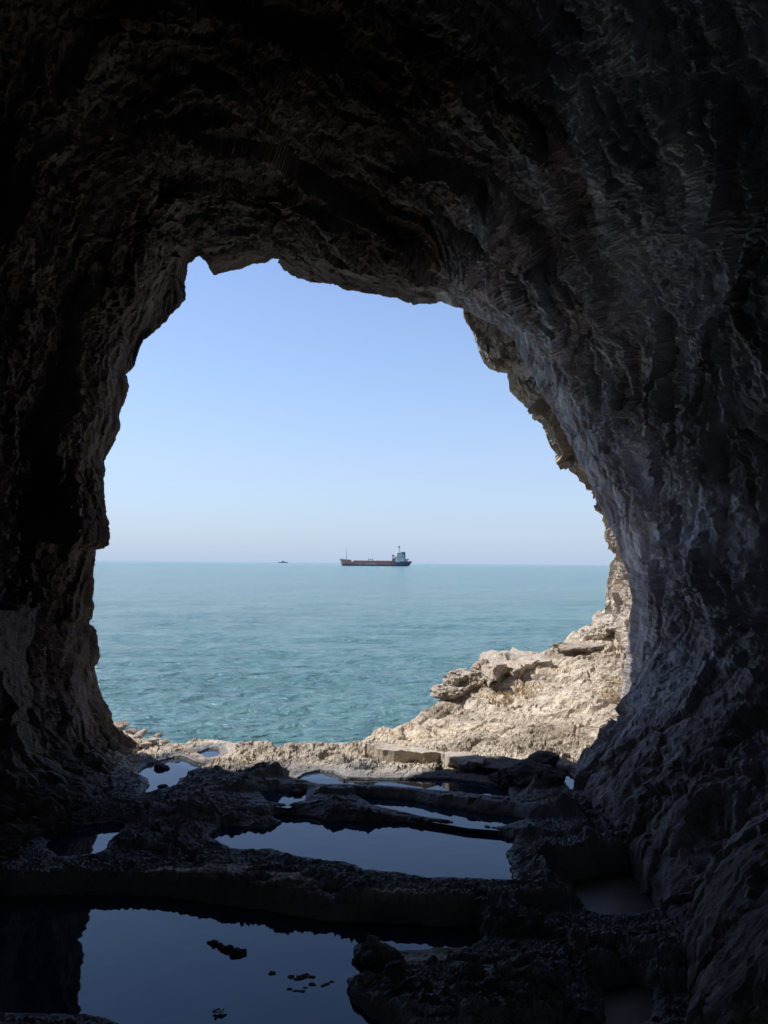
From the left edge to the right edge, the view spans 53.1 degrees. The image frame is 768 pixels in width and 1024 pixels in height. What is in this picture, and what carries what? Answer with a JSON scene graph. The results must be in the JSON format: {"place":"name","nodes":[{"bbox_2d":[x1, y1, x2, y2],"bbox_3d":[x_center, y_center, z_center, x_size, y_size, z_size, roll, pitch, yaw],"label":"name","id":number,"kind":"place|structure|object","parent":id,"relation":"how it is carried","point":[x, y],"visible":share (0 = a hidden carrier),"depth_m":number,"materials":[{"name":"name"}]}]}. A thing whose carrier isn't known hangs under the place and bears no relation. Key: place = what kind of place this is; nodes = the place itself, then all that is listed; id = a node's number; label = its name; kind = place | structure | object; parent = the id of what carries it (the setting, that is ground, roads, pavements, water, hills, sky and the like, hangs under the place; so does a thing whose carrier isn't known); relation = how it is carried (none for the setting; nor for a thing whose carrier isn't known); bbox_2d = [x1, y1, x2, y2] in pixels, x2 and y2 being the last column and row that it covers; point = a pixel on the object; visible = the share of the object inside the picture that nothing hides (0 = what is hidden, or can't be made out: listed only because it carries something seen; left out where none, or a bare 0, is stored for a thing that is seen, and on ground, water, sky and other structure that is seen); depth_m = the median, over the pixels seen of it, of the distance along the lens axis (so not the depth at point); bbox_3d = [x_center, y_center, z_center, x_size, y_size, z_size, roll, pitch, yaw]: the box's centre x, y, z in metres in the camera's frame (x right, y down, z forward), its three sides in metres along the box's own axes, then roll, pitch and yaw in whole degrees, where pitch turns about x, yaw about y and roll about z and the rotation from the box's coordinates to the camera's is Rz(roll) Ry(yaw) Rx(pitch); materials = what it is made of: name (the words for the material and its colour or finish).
{"place":"outdoors","nodes":[
{"label":"outdoors","id":0,"kind":"place"},
{"bbox_2d":[0,609,688,1023],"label":"ground","id":1,"kind":"structure","parent":0,"point":[162,843],"depth_m":4.34,"materials":[{"name":"beige stone"}]},
{"bbox_2d":[46,823,123,855],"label":"tide pool","id":2,"kind":"structure","parent":1,"relation":"on","point":[83,840],"depth_m":4.73,"materials":[{"name":"blue liquid"}]},
{"bbox_2d":[114,720,129,729],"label":"stone","id":3,"kind":"object","parent":1,"relation":"on","point":[121,724],"visible":0.72,"depth_m":7.31,"materials":[{"name":"beige stone"}]},
{"bbox_2d":[125,728,136,733],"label":"stone","id":4,"kind":"object","parent":1,"relation":"on","point":[132,731],"visible":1,"depth_m":7.11,"materials":[{"name":"beige stone"}]},
{"bbox_2d":[132,734,141,738],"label":"stone","id":5,"kind":"object","parent":1,"relation":"on","point":[136,736],"visible":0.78,"depth_m":6.92,"materials":[{"name":"beige stone"}]},
{"bbox_2d":[135,729,147,735],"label":"stone","id":6,"kind":"object","parent":1,"relation":"on","point":[142,732],"visible":0.88,"depth_m":7.10,"materials":[{"name":"beige stone"}]},
{"bbox_2d":[139,741,151,746],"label":"stone","id":7,"kind":"object","parent":1,"relation":"on","point":[146,744],"visible":1,"depth_m":6.53,"materials":[{"name":"beige stone"}]},
{"bbox_2d":[148,737,158,744],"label":"stone","id":8,"kind":"object","parent":1,"relation":"on","point":[153,740],"visible":0.98,"depth_m":6.61,"materials":[{"name":"beige stone"}]},
{"bbox_2d":[153,733,162,737],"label":"stone","id":9,"kind":"object","parent":1,"relation":"on","point":[158,735],"visible":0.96,"depth_m":7.01,"materials":[{"name":"beige stone"}]},
{"bbox_2d":[157,784,168,788],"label":"stone","id":10,"kind":"object","parent":1,"relation":"on","point":[160,786],"visible":0.85,"depth_m":5.51,"materials":[{"name":"grey stone"}]},
{"bbox_2d":[159,739,168,743],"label":"stone","id":11,"kind":"object","parent":1,"relation":"on","point":[164,741],"visible":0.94,"depth_m":6.76,"materials":[{"name":"beige stone"}]},
{"bbox_2d":[139,758,202,791],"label":"tide pool","id":12,"kind":"structure","parent":1,"relation":"on","point":[176,771],"depth_m":5.93,"materials":[{"name":"blue liquid"}]},
{"bbox_2d":[154,763,169,769],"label":"stone","id":13,"kind":"object","parent":12,"relation":"on","point":[160,766],"visible":0.88,"depth_m":6.03,"materials":[{"name":"grey stone"}]},
{"bbox_2d":[199,749,219,756],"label":"tide pool","id":14,"kind":"structure","parent":1,"relation":"on","point":[210,752],"depth_m":6.50,"materials":[{"name":"blue liquid"}]},
{"bbox_2d":[207,939,246,955],"bbox_3d":[-0.733,2.016,3.547,0.232,0.045,0.061,-2,-5,33],"label":"stone","id":15,"kind":"object","parent":1,"relation":"on","point":[238,951],"visible":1,"depth_m":3.53,"materials":[{"name":"black stone"}]},
{"bbox_2d":[0,894,481,1023],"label":"tide pool","id":16,"kind":"structure","parent":1,"relation":"on","point":[137,959],"depth_m":3.46,"materials":[{"name":"blue liquid"}]},
{"bbox_2d":[212,1007,224,1013],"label":"stone","id":17,"kind":"object","parent":16,"relation":"on","point":[219,1010],"visible":1,"depth_m":3.04,"materials":[{"name":"grey stone"}]},
{"bbox_2d":[287,972,315,979],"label":"stone","id":18,"kind":"object","parent":16,"relation":"in","point":[303,976],"visible":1,"depth_m":3.31,"materials":[{"name":"black stone"}]},
{"bbox_2d":[261,790,306,807],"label":"tide pool","id":19,"kind":"structure","parent":1,"relation":"on","point":[286,798],"depth_m":5.40,"materials":[{"name":"blue liquid"}]},
{"bbox_2d":[293,789,302,794],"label":"stone","id":20,"kind":"object","parent":19,"relation":"on","point":[297,791],"visible":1,"depth_m":5.46,"materials":[{"name":"grey stone"}]},
{"bbox_2d":[287,987,307,992],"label":"stone","id":21,"kind":"object","parent":1,"relation":"on","point":[295,990],"visible":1,"depth_m":3.21,"materials":[{"name":"black stone"}]},
{"bbox_2d":[320,981,333,986],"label":"stone","id":22,"kind":"object","parent":1,"relation":"on","point":[324,985],"visible":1,"depth_m":3.25,"materials":[{"name":"black stone"}]},
{"bbox_2d":[209,815,514,878],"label":"tide pool","id":23,"kind":"structure","parent":1,"relation":"on","point":[428,852],"depth_m":4.64,"materials":[{"name":"blue liquid"}]},
{"bbox_2d":[360,950,382,967],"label":"boulder","id":24,"kind":"object","parent":1,"relation":"on","point":[370,958],"visible":1,"depth_m":3.35,"materials":[{"name":"stone"}]},
{"bbox_2d":[384,960,405,979],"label":"boulder","id":25,"kind":"object","parent":1,"relation":"on","point":[394,969],"visible":1,"depth_m":3.17,"materials":[{"name":"stone"}]},
{"bbox_2d":[298,772,509,795],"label":"tide pool","id":26,"kind":"structure","parent":1,"relation":"on","point":[431,784],"depth_m":5.66,"materials":[{"name":"blue liquid"}]},
{"bbox_2d":[364,740,485,770],"bbox_3d":[0.322,1.987,6.129,1.070,0.188,0.285,-2,-4,28],"label":"rock slab","id":27,"kind":"object","parent":1,"relation":"on","point":[381,750],"visible":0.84,"depth_m":6.10,"materials":[{"name":"beige stone"}]},
{"bbox_2d":[428,955,437,962],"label":"pebble","id":28,"kind":"object","parent":1,"relation":"on","point":[434,958],"visible":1,"depth_m":3.37,"materials":[{"name":"stone"}]},
{"bbox_2d":[359,796,522,830],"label":"tide pool","id":29,"kind":"structure","parent":1,"relation":"on","point":[467,819],"depth_m":5.13,"materials":[{"name":"blue liquid"}]},
{"bbox_2d":[429,683,467,700],"bbox_3d":[0.715,2.004,8.569,0.422,0.173,0.446,4,-5,-40],"label":"boulder","id":30,"kind":"object","parent":1,"relation":"on","point":[442,691],"visible":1,"depth_m":8.45,"materials":[{"name":"beige stone"}]},
{"bbox_2d":[461,675,482,690],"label":"boulder","id":31,"kind":"object","parent":1,"relation":"on","point":[474,682],"visible":0.79,"depth_m":8.68,"materials":[{"name":"stone"}]},
{"bbox_2d":[470,658,488,678],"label":"boulder","id":32,"kind":"object","parent":1,"relation":"on","point":[476,667],"visible":0.37,"depth_m":9.13,"materials":[{"name":"stone"}]},
{"bbox_2d":[474,756,521,773],"bbox_3d":[0.908,1.990,5.892,0.531,0.149,0.385,1,-4,0],"label":"rock slab","id":33,"kind":"object","parent":1,"relation":"on","point":[492,764],"visible":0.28,"depth_m":5.90,"materials":[{"name":"stone"}]},
{"bbox_2d":[488,766,514,787],"bbox_3d":[0.935,1.961,5.656,0.261,0.200,0.256,4,-5,-38],"label":"boulder","id":34,"kind":"object","parent":1,"relation":"on","point":[501,777],"visible":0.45,"depth_m":5.58,"materials":[{"name":"stone"}]},
{"bbox_2d":[479,647,552,687],"bbox_3d":[1.611,1.936,9.681,1.053,0.324,2.064,1,-4,0],"label":"boulder","id":35,"kind":"object","parent":1,"relation":"on","point":[501,665],"visible":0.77,"depth_m":9.19,"materials":[{"name":"beige stone"}]},
{"bbox_2d":[508,759,566,787],"bbox_3d":[1.112,1.937,5.582,0.367,0.264,0.374,-1,-4,27],"label":"boulder","id":36,"kind":"object","parent":1,"relation":"on","point":[522,773],"visible":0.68,"depth_m":5.52,"materials":[{"name":"stone"}]},
{"bbox_2d":[535,950,542,956],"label":"pebble","id":37,"kind":"object","parent":1,"relation":"on","point":[539,953],"visible":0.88,"depth_m":3.37,"materials":[{"name":"stone"}]},
{"bbox_2d":[525,750,559,767],"bbox_3d":[1.227,1.936,5.963,0.258,0.164,0.278,-3,-5,43],"label":"boulder","id":38,"kind":"object","parent":1,"relation":"on","point":[546,757],"visible":0.6,"depth_m":5.89,"materials":[{"name":"stone"}]},
{"bbox_2d":[544,951,551,957],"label":"pebble","id":39,"kind":"object","parent":1,"relation":"on","point":[546,953],"visible":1,"depth_m":3.37,"materials":[{"name":"stone"}]},
{"bbox_2d":[477,678,622,706],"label":"dry grass","id":40,"kind":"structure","parent":1,"relation":"on","point":[526,688],"depth_m":8.37,"materials":[{"name":"plant"}]},
{"bbox_2d":[564,773,573,788],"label":"tide pool","id":41,"kind":"structure","parent":1,"relation":"on","point":[569,780],"depth_m":5.68,"materials":[{"name":"blue liquid"}]},
{"bbox_2d":[552,642,604,652],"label":"boulder","id":42,"kind":"object","parent":1,"relation":"on","point":[577,647],"visible":1,"depth_m":9.71,"materials":[{"name":"beige stone"}]},
{"bbox_2d":[579,1007,591,1017],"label":"pebble","id":43,"kind":"object","parent":1,"relation":"on","point":[585,1012],"visible":1,"depth_m":2.96,"materials":[{"name":"stone"}]},
{"bbox_2d":[580,625,610,639],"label":"boulder","id":44,"kind":"object","parent":1,"relation":"on","point":[593,632],"visible":0.92,"depth_m":10.29,"materials":[{"name":"beige stone"}]},
{"bbox_2d":[591,610,616,634],"bbox_3d":[3.140,1.554,10.447,0.568,0.414,0.710,4,-5,-38],"label":"boulder","id":45,"kind":"object","parent":1,"relation":"on","point":[604,621],"visible":0.32,"depth_m":10.36,"materials":[{"name":"beige stone"}]},
{"bbox_2d":[571,872,655,914],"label":"tide pool","id":46,"kind":"structure","parent":1,"relation":"on","point":[611,893],"depth_m":4.21,"materials":[{"name":"liquid"}]},
{"bbox_2d":[618,831,626,837],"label":"pebble","id":47,"kind":"object","parent":1,"relation":"on","point":[622,834],"visible":1,"depth_m":4.63,"materials":[{"name":"stone"}]},
{"bbox_2d":[601,982,653,1023],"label":"tide pool","id":48,"kind":"structure","parent":1,"relation":"on","point":[629,1003],"depth_m":3.15,"materials":[{"name":"liquid"}]},
{"bbox_2d":[630,930,640,935],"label":"pebble","id":49,"kind":"object","parent":1,"relation":"on","point":[634,932],"visible":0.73,"depth_m":3.62,"materials":[{"name":"stone"}]},
{"bbox_2d":[89,561,609,746],"bbox_3d":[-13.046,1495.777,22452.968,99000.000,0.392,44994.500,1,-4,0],"label":"sea","id":50,"kind":"structure","parent":0,"point":[277,654],"depth_m":47.53,"materials":[{"name":"liquid"}]},
{"bbox_2d":[340,546,411,565],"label":"cargo ship","id":51,"kind":"object","parent":50,"relation":"on","point":[399,559],"visible":1,"depth_m":1150.95,"materials":[{"name":"paint"}]},
{"bbox_2d":[95,256,615,564],"label":"sky","id":52,"kind":"structure","parent":0,"point":[275,415],"materials":[{"name":"blue"}]},
{"bbox_2d":[0,0,767,1023],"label":"cave rock","id":53,"kind":"object","parent":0,"point":[570,196],"visible":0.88,"depth_m":5.41,"materials":[{"name":"grey stone"}]},
{"bbox_2d":[443,668,476,686],"bbox_3d":[0.870,1.938,8.871,0.403,0.260,0.504,-3,-5,38],"label":"boulder","id":54,"kind":"object","parent":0,"point":[456,677],"visible":0.69,"depth_m":8.72,"materials":[{"name":"beige stone"}]},
{"bbox_2d":[463,309,632,652],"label":"cliff","id":55,"kind":"structure","parent":0,"point":[498,350],"depth_m":8.14,"materials":[{"name":"beige stone"}]}
]}

